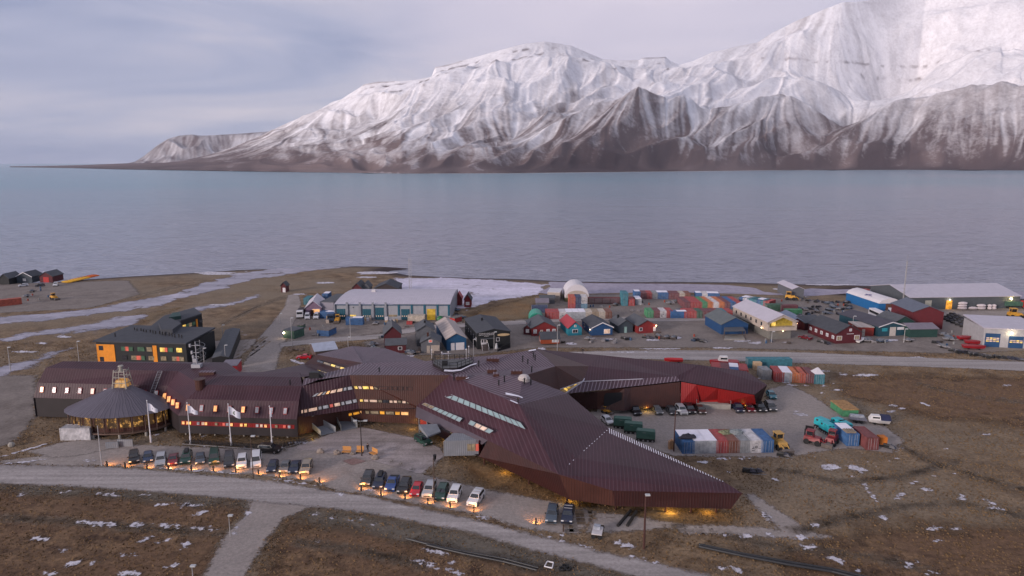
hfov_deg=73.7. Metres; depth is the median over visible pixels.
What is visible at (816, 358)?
fjord road
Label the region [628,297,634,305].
shipping container
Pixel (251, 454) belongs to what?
street lamp
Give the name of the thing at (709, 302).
shipping container
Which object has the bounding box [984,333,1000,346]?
lifting door
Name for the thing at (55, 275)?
cabin
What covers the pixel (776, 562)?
pipeline
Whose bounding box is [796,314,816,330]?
shed
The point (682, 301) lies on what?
shipping container
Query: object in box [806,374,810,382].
door
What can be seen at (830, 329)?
house
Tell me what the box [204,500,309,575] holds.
footpath
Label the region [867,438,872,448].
door
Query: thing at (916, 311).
barn
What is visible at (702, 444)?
door
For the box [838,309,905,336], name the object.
shop building
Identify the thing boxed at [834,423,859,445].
shipping container
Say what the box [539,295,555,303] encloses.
shed
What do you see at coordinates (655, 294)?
shipping container
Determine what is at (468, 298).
cabin
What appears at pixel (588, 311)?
shipping container
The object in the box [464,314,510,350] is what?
museum house
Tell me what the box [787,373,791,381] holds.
door
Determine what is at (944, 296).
warehouse
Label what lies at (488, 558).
pipeline
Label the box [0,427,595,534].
gravel lot
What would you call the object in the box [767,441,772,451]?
door
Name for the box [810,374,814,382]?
door
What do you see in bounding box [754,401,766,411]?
parked car
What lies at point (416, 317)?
shipping container
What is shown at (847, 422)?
tracked carrier
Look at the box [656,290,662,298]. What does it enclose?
shipping container
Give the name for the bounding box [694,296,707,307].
shipping container
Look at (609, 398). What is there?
loading door
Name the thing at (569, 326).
house
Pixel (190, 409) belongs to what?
flagpole
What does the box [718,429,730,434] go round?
rope coils
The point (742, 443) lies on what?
door
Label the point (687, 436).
net heap
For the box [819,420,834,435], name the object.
tracked carrier
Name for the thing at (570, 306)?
shipping container
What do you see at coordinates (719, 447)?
door
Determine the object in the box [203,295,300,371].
gravel road
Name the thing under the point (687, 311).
shipping container
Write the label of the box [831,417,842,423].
tracked trailer
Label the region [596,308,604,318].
shipping container
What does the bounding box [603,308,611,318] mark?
shipping container
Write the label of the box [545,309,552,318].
shipping container
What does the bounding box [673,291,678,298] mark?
shipping container
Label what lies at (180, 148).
distant mountain
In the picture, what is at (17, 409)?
yard
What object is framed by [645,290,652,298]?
shipping container
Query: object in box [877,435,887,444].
orange trailer box
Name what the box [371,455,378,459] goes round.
boulder
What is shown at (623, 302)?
shipping container
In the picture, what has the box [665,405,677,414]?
parked car
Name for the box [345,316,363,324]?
shipping container
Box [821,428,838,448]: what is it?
piste machine
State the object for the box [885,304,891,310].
door
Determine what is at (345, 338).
village road
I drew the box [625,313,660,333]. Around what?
house
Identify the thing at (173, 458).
parked car
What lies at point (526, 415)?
science building
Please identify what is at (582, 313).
shipping container
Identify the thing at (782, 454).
snowmobile
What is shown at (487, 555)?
pipeline
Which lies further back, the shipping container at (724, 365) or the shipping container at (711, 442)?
the shipping container at (724, 365)
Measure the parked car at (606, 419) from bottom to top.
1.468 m
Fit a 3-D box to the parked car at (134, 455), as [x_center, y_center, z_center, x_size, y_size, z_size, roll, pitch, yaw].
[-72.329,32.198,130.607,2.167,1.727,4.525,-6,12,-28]
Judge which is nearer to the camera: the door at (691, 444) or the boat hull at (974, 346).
the door at (691, 444)
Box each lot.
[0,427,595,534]
[590,385,903,457]
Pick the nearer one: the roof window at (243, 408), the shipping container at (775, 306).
the roof window at (243, 408)
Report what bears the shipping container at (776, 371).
on the ground at (256, 322)
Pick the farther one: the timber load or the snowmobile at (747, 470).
the timber load
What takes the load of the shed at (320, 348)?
on the ground at (256, 322)
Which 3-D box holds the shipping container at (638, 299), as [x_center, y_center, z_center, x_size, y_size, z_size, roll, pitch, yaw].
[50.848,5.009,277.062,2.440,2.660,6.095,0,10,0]
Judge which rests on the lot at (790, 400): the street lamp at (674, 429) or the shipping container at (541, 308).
the street lamp at (674, 429)
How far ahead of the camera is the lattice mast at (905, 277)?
266.34 m
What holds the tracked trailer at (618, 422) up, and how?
on the lot at (790, 400)
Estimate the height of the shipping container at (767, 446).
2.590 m
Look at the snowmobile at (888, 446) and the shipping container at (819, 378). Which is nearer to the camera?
the snowmobile at (888, 446)
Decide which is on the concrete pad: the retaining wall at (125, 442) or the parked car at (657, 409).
the retaining wall at (125, 442)
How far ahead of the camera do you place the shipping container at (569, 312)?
249.63 m
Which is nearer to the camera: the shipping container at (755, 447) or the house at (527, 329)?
the shipping container at (755, 447)
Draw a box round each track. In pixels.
[586,494,830,538]
[944,311,1023,315]
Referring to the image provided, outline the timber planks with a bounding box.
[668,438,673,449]
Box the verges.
[0,486,615,575]
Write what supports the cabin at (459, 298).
on the ground at (256, 322)
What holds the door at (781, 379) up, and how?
in the shipping container at (776, 371)
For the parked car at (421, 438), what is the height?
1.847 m
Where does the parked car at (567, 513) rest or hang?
on the gravel lot at (333, 471)
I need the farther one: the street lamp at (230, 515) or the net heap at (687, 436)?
the net heap at (687, 436)
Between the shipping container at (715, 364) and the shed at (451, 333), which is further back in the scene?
the shed at (451, 333)
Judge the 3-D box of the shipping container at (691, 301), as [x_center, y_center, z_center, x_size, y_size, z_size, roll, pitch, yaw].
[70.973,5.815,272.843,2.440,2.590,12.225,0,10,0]
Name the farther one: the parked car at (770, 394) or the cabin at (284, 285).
the cabin at (284, 285)
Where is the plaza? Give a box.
[296,427,443,473]
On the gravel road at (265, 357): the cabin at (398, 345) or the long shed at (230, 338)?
the long shed at (230, 338)
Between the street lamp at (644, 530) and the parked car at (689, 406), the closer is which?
the street lamp at (644, 530)
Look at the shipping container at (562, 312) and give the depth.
249.50 m
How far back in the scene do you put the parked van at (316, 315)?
249.27 m
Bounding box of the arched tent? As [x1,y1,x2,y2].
[562,279,588,301]
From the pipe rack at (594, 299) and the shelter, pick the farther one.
the pipe rack at (594, 299)
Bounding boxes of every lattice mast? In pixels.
[408,259,411,288]
[903,258,907,297]
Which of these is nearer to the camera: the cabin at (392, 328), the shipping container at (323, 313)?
the cabin at (392, 328)
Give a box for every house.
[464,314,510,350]
[522,321,530,334]
[525,314,556,335]
[559,314,582,335]
[581,314,614,336]
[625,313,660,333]
[807,315,863,343]
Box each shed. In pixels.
[212,328,240,361]
[304,293,324,315]
[310,341,337,355]
[435,317,467,350]
[535,298,548,305]
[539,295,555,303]
[779,310,802,329]
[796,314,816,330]
[900,322,938,336]
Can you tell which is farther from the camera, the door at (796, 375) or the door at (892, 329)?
the door at (892, 329)
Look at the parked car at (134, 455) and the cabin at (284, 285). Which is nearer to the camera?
the parked car at (134, 455)
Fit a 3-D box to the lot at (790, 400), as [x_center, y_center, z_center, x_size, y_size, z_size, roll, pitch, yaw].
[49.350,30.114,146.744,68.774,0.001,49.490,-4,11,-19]
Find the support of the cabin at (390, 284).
on the ground at (256, 322)
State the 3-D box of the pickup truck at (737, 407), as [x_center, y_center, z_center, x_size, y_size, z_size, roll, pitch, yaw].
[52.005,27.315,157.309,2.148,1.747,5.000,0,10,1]
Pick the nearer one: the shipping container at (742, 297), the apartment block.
the apartment block
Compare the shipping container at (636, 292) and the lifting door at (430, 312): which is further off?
the shipping container at (636, 292)
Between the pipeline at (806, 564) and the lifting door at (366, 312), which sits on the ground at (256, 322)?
the pipeline at (806, 564)
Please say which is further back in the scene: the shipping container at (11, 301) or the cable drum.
the shipping container at (11, 301)
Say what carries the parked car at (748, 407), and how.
on the lot at (790, 400)
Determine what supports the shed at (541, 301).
on the heath patches at (518, 309)
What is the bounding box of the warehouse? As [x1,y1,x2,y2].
[870,283,1020,308]
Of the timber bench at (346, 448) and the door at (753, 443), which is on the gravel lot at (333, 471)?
the timber bench at (346, 448)
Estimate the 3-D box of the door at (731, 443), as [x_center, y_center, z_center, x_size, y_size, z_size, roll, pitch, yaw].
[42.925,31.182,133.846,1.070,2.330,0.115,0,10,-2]
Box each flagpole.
[146,400,157,442]
[187,402,197,442]
[228,406,240,445]
[269,406,272,442]
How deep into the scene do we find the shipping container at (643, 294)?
286.25 m
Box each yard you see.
[0,280,139,312]
[0,374,36,446]
[286,316,463,341]
[364,294,1023,355]
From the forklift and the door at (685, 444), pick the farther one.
the forklift
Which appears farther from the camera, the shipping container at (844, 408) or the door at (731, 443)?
the shipping container at (844, 408)
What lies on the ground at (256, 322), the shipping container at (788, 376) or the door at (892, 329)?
the shipping container at (788, 376)
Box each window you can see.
[167,396,171,402]
[171,399,175,405]
[175,402,180,408]
[213,405,217,411]
[241,406,245,412]
[308,407,317,411]
[385,411,393,414]
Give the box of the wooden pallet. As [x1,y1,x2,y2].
[544,561,553,568]
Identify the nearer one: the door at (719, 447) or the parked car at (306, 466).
the parked car at (306, 466)
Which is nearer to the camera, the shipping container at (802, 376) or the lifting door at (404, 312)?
the shipping container at (802, 376)
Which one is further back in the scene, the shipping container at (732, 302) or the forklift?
the shipping container at (732, 302)
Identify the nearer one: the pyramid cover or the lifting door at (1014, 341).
the pyramid cover
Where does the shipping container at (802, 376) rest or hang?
on the ground at (256, 322)
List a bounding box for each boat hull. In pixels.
[956,335,970,340]
[961,344,985,349]
[964,339,980,343]
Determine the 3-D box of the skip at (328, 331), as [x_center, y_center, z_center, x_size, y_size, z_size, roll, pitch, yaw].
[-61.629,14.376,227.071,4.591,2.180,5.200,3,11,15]
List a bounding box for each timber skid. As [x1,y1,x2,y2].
[617,509,631,526]
[626,510,637,526]
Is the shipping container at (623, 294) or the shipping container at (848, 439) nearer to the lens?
the shipping container at (848, 439)
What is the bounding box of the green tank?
[528,308,542,317]
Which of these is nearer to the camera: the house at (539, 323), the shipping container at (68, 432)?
the shipping container at (68, 432)
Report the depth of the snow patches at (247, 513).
114.06 m
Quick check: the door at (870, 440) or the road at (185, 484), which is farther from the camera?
the door at (870, 440)
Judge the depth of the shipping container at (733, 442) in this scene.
133.97 m
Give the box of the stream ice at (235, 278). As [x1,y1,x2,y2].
[0,266,347,376]
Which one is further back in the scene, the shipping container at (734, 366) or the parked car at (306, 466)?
the shipping container at (734, 366)
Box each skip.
[297,323,305,327]
[316,326,336,336]
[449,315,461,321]
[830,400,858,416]
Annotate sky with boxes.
[0,0,866,163]
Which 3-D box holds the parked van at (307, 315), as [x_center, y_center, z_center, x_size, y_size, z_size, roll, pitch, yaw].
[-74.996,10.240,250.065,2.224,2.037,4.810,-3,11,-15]
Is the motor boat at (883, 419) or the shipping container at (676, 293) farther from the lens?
the shipping container at (676, 293)
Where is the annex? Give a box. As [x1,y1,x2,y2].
[320,294,342,310]
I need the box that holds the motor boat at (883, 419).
[868,414,891,425]
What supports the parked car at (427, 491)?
on the gravel lot at (333, 471)
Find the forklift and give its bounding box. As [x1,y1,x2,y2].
[601,406,613,414]
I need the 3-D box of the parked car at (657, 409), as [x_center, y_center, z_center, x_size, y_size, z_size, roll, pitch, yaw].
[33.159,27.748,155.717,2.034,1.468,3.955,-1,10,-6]
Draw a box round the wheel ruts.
[5,278,1023,568]
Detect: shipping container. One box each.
[0,297,21,306]
[59,424,96,440]
[303,295,313,304]
[320,310,333,318]
[322,291,331,298]
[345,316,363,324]
[408,314,424,321]
[531,305,547,312]
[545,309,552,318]
[552,309,558,318]
[558,309,565,318]
[565,309,572,317]
[568,294,575,303]
[568,302,574,308]
[571,308,578,318]
[574,294,581,303]
[577,308,585,318]
[580,294,587,303]
[584,308,591,316]
[590,308,598,316]
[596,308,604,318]
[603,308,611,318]
[619,298,627,305]
[620,290,627,299]
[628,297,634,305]
[633,290,640,296]
[633,296,641,304]
[639,290,646,298]
[644,308,653,317]
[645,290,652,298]
[650,290,657,298]
[652,308,659,317]
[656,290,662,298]
[658,308,666,317]
[660,290,668,298]
[663,308,672,317]
[667,291,673,298]
[670,310,686,317]
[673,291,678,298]
[675,429,694,453]
[677,291,684,295]
[677,296,689,307]
[680,308,690,317]
[683,291,690,295]
[683,296,696,307]
[686,429,705,453]
[687,308,696,317]
[688,296,701,307]
[693,308,702,317]
[694,291,701,295]
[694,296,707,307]
[697,429,717,452]
[699,308,708,317]
[700,296,713,307]
[705,296,718,307]
[708,429,728,452]
[711,296,724,307]
[711,362,720,367]
[715,296,730,308]
[718,429,739,452]
[720,362,729,368]
[721,296,736,308]
[722,308,732,314]
[726,296,740,303]
[729,363,738,369]
[729,429,751,452]
[738,363,747,371]
[739,295,749,300]
[741,429,762,452]
[745,357,792,367]
[752,429,773,452]
[757,366,771,379]
[763,299,775,305]
[765,303,782,310]
[770,366,784,381]
[778,366,791,382]
[780,304,797,311]
[783,308,801,314]
[787,366,799,382]
[792,366,807,382]
[800,367,814,383]
[814,374,824,383]
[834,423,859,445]
[852,426,878,449]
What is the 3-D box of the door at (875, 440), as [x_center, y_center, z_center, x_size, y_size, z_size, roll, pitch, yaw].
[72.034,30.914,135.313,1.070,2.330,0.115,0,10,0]
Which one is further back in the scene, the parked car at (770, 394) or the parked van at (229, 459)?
the parked car at (770, 394)
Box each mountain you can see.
[10,0,1023,172]
[131,131,268,162]
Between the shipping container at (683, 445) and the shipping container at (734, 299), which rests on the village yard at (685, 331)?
the shipping container at (734, 299)
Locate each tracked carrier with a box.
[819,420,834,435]
[838,419,852,426]
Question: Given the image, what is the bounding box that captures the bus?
[868,308,882,315]
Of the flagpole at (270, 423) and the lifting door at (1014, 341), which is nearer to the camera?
the flagpole at (270, 423)
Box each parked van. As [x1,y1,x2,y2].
[207,446,219,464]
[222,449,234,467]
[249,449,261,467]
[304,312,309,318]
[313,312,319,318]
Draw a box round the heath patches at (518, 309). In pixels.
[140,296,732,523]
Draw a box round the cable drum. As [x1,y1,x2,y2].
[8,442,14,446]
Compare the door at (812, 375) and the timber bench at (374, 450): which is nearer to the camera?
the timber bench at (374, 450)
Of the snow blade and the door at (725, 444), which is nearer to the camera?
the door at (725, 444)
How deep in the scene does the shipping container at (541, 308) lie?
259.99 m
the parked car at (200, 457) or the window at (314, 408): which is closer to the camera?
the parked car at (200, 457)
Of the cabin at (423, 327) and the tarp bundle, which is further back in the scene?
the cabin at (423, 327)
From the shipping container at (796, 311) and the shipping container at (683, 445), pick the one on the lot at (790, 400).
the shipping container at (683, 445)
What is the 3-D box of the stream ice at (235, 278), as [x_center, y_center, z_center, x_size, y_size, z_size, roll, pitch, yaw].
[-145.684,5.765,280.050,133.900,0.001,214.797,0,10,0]
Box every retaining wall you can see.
[105,442,118,448]
[117,439,132,446]
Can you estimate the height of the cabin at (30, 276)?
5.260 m
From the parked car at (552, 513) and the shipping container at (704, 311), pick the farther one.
the shipping container at (704, 311)
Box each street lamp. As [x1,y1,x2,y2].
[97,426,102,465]
[228,514,232,536]
[250,435,254,478]
[353,420,367,455]
[433,458,434,502]
[643,494,649,548]
[673,409,680,450]
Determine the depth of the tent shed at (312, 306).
254.62 m
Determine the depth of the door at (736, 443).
133.88 m
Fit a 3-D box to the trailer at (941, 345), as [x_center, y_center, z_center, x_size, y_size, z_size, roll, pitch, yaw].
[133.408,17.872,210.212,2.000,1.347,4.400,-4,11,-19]
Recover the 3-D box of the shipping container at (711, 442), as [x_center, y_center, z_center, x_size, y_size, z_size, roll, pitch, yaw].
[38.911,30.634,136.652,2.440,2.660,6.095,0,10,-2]
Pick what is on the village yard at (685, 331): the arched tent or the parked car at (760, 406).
the arched tent
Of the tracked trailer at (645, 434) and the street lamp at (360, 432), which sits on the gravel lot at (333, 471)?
the street lamp at (360, 432)
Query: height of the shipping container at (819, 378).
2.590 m
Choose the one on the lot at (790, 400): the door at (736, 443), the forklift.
the forklift
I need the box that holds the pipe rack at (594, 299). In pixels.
[587,297,634,303]
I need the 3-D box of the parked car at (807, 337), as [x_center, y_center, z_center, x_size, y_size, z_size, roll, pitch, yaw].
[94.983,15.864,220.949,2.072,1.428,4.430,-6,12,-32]
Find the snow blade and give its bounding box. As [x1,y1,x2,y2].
[804,425,813,434]
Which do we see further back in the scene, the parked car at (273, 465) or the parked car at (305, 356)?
the parked car at (305, 356)
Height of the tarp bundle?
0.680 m
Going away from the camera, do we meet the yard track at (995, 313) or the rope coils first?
the rope coils
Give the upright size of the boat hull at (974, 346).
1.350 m
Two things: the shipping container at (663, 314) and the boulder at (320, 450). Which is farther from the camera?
the shipping container at (663, 314)
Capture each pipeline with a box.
[406,537,538,568]
[426,544,536,570]
[699,543,865,575]
[699,545,853,575]
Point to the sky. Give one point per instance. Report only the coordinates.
(82, 81)
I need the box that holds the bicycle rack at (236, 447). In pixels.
[187,438,311,448]
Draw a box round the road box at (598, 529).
[591,523,603,539]
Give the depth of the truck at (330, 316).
243.86 m
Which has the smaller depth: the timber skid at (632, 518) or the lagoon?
the timber skid at (632, 518)
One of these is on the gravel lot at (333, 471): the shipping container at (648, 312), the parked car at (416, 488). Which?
the parked car at (416, 488)
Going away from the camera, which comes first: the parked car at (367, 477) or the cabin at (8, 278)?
the parked car at (367, 477)
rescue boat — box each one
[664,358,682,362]
[710,355,738,363]
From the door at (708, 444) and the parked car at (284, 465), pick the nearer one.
the parked car at (284, 465)
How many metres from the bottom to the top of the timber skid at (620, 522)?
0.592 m
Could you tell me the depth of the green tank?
249.14 m
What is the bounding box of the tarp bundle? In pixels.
[729,429,743,434]
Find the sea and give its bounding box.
[0,164,1023,299]
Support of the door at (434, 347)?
in the cabin at (430, 340)
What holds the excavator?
on the shore yard at (76, 295)
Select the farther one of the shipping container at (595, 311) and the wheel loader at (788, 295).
the wheel loader at (788, 295)
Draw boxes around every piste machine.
[803,428,831,448]
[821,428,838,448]
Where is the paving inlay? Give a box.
[344,458,364,464]
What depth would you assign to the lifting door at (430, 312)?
247.81 m
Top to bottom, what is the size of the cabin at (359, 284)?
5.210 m
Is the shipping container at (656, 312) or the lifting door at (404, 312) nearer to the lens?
the lifting door at (404, 312)
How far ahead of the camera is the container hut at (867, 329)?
225.07 m
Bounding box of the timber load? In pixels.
[842,428,855,432]
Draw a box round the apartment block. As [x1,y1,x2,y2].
[92,308,215,361]
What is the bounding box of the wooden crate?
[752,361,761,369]
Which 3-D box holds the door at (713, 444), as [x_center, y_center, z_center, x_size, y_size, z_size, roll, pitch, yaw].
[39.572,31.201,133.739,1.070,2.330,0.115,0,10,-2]
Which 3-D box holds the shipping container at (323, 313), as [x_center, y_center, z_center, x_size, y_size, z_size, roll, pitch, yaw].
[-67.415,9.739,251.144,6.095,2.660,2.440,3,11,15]
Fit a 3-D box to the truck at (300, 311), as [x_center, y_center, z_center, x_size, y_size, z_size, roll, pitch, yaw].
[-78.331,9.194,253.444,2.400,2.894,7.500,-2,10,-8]
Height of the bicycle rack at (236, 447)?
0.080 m
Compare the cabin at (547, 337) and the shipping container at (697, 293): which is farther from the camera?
the shipping container at (697, 293)
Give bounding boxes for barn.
[704,308,748,333]
[891,297,945,328]
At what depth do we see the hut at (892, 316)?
232.33 m
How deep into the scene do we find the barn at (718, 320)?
229.11 m
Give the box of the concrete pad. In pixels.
[28,438,121,457]
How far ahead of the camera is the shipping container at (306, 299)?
275.03 m
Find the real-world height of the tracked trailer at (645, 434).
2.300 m
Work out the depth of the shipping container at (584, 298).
264.18 m
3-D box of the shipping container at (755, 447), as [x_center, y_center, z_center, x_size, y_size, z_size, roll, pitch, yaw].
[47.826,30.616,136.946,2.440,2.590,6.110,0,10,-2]
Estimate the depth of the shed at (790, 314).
235.99 m
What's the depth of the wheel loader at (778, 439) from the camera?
135.38 m
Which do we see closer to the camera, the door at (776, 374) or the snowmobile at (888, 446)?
the snowmobile at (888, 446)
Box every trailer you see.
[613,415,631,428]
[624,420,642,433]
[636,428,655,442]
[814,416,830,428]
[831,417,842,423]
[848,413,866,423]
[937,343,949,347]
[942,336,958,340]
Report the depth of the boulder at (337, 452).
133.31 m
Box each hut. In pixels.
[224,359,241,371]
[283,326,303,338]
[777,280,803,298]
[848,321,874,335]
[876,310,914,322]
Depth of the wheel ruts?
108.76 m
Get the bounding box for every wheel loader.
[333,314,340,323]
[771,430,794,454]
[785,291,800,300]
[1006,307,1023,317]
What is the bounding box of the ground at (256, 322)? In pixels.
[0,266,1023,575]
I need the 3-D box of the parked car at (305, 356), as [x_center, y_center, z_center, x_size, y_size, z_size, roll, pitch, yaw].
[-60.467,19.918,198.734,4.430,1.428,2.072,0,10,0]
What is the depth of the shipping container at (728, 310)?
252.06 m
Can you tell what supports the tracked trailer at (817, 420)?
on the lot at (790, 400)
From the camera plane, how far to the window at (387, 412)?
147.61 m
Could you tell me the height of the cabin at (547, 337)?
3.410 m
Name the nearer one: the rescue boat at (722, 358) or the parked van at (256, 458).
the parked van at (256, 458)
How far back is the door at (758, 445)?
134.01 m
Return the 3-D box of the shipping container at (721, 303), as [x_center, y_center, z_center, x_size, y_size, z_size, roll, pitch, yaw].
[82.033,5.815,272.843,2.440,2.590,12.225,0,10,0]
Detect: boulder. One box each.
[317,448,323,453]
[333,449,340,454]
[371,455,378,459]
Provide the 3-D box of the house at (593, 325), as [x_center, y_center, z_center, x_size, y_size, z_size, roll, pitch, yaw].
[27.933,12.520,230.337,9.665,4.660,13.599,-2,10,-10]
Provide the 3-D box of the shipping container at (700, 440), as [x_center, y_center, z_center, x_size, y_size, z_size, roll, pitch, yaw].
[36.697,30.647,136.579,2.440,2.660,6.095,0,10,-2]
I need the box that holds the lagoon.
[540,282,1023,298]
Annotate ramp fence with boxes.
[497,343,509,351]
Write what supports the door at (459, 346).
in the shed at (451, 333)
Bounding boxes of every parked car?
[127,448,139,463]
[142,450,153,462]
[154,451,166,466]
[167,452,178,465]
[179,447,192,464]
[194,451,205,464]
[235,452,247,468]
[257,442,282,453]
[266,459,278,472]
[278,459,290,472]
[288,460,301,473]
[296,353,312,359]
[299,458,312,474]
[360,469,374,485]
[372,470,386,488]
[397,476,411,493]
[409,481,423,495]
[414,432,432,446]
[421,479,436,497]
[435,482,449,500]
[447,483,461,502]
[466,487,484,506]
[545,502,558,523]
[561,503,574,523]
[600,414,613,424]
[629,405,641,415]
[651,405,663,414]
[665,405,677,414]
[675,403,687,414]
[683,402,695,413]
[694,404,706,413]
[743,403,755,411]
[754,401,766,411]
[764,400,777,411]
[766,390,776,398]
[798,335,812,339]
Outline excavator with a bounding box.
[50,293,59,299]
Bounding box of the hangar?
[846,288,896,310]
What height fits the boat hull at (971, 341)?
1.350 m
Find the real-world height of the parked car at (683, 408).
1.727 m
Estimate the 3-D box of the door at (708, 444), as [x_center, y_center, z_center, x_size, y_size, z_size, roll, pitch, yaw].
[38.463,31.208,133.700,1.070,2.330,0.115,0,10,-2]
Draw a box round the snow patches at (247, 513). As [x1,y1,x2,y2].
[3,271,1011,575]
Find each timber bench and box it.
[342,446,350,453]
[355,446,363,453]
[369,447,377,454]
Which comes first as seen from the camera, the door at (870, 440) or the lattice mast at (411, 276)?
the door at (870, 440)
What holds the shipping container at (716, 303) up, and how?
on the village yard at (685, 331)
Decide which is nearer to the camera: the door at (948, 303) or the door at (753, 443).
the door at (753, 443)
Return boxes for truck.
[296,307,305,317]
[327,312,334,320]
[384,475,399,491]
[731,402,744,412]
[1004,300,1023,308]
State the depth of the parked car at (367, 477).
120.86 m
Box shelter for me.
[724,327,745,339]
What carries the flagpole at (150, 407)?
on the gravel lot at (333, 471)
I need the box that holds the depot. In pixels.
[547,288,561,300]
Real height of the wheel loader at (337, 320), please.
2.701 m
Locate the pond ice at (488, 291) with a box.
[394,278,551,307]
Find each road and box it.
[0,465,707,575]
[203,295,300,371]
[279,317,704,346]
[572,350,1023,370]
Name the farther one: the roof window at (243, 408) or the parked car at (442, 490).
the roof window at (243, 408)
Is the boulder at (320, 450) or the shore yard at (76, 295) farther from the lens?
the shore yard at (76, 295)
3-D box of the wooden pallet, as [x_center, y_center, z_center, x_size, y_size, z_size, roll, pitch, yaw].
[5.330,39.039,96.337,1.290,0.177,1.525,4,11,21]
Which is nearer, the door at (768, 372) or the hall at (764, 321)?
the door at (768, 372)
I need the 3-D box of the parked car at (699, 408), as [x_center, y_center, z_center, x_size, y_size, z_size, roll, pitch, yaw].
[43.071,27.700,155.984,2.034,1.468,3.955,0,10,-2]
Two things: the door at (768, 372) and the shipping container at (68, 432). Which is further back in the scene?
the door at (768, 372)
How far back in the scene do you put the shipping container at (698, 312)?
250.77 m
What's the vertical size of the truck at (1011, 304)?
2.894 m
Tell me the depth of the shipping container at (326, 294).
284.91 m
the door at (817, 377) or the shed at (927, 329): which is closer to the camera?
the door at (817, 377)
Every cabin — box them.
[0,271,18,284]
[15,269,41,282]
[38,269,63,281]
[280,281,289,291]
[351,280,364,288]
[362,280,372,288]
[373,279,402,288]
[383,319,401,347]
[385,338,406,352]
[414,319,435,345]
[420,331,441,353]
[457,290,462,304]
[463,291,472,306]
[538,331,560,343]
[608,314,632,332]
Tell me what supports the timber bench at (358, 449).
on the gravel lot at (333, 471)
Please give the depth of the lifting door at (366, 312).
248.05 m
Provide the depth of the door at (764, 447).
134.04 m
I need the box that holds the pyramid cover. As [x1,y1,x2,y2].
[811,367,823,373]
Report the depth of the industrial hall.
248.51 m
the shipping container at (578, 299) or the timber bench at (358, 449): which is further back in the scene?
the shipping container at (578, 299)
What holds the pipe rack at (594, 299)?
on the village yard at (685, 331)
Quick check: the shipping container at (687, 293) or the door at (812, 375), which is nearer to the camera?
the door at (812, 375)
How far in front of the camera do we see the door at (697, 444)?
133.62 m
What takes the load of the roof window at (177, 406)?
in the science building at (526, 415)
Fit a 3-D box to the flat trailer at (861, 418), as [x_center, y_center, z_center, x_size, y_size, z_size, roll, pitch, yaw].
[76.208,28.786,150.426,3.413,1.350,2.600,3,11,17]
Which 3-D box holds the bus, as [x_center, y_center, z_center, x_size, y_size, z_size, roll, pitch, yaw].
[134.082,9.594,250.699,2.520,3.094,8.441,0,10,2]
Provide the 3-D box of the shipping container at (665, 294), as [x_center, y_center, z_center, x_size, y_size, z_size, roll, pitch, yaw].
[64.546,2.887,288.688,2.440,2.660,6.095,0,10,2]
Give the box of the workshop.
[962,314,1023,348]
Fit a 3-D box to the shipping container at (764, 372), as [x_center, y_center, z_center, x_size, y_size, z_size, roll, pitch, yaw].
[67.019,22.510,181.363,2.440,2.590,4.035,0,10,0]
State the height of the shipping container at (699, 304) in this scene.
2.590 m
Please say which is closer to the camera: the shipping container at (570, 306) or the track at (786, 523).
the track at (786, 523)
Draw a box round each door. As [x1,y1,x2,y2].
[337,309,344,319]
[362,309,370,316]
[375,308,383,319]
[401,309,409,319]
[427,309,434,319]
[431,345,439,352]
[456,342,463,349]
[604,392,621,405]
[683,442,688,452]
[688,442,693,452]
[695,442,699,452]
[700,442,704,452]
[706,442,710,452]
[711,442,716,452]
[717,442,722,452]
[722,441,727,452]
[728,441,733,452]
[733,441,738,452]
[740,441,744,451]
[745,441,749,451]
[751,441,755,451]
[756,441,761,451]
[762,441,767,451]
[763,371,766,378]
[767,371,770,378]
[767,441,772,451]
[775,373,779,380]
[779,373,783,381]
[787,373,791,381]
[795,374,799,381]
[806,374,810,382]
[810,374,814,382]
[815,375,819,383]
[819,375,823,383]
[847,435,853,445]
[853,435,858,445]
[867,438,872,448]
[872,438,878,448]
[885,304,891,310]
[889,327,895,335]
[945,301,951,308]
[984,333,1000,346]
[1008,336,1023,348]
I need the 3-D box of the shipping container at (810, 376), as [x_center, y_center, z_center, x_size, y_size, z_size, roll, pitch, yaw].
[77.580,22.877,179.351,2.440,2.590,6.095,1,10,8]
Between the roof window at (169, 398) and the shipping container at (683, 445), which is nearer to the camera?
the shipping container at (683, 445)
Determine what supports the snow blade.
on the lot at (790, 400)
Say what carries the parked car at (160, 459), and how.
on the gravel lot at (333, 471)
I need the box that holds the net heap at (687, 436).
[678,433,695,438]
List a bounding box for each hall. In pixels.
[334,289,457,319]
[732,299,798,338]
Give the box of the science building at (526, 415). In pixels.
[33,342,766,512]
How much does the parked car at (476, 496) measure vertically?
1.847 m
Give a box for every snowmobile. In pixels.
[742,467,758,474]
[749,468,766,474]
[776,451,792,459]
[882,443,899,451]
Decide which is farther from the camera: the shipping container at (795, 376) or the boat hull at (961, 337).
the boat hull at (961, 337)
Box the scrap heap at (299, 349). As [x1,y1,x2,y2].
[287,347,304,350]
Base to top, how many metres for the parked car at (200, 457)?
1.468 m
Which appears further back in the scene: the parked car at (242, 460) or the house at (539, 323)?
the house at (539, 323)

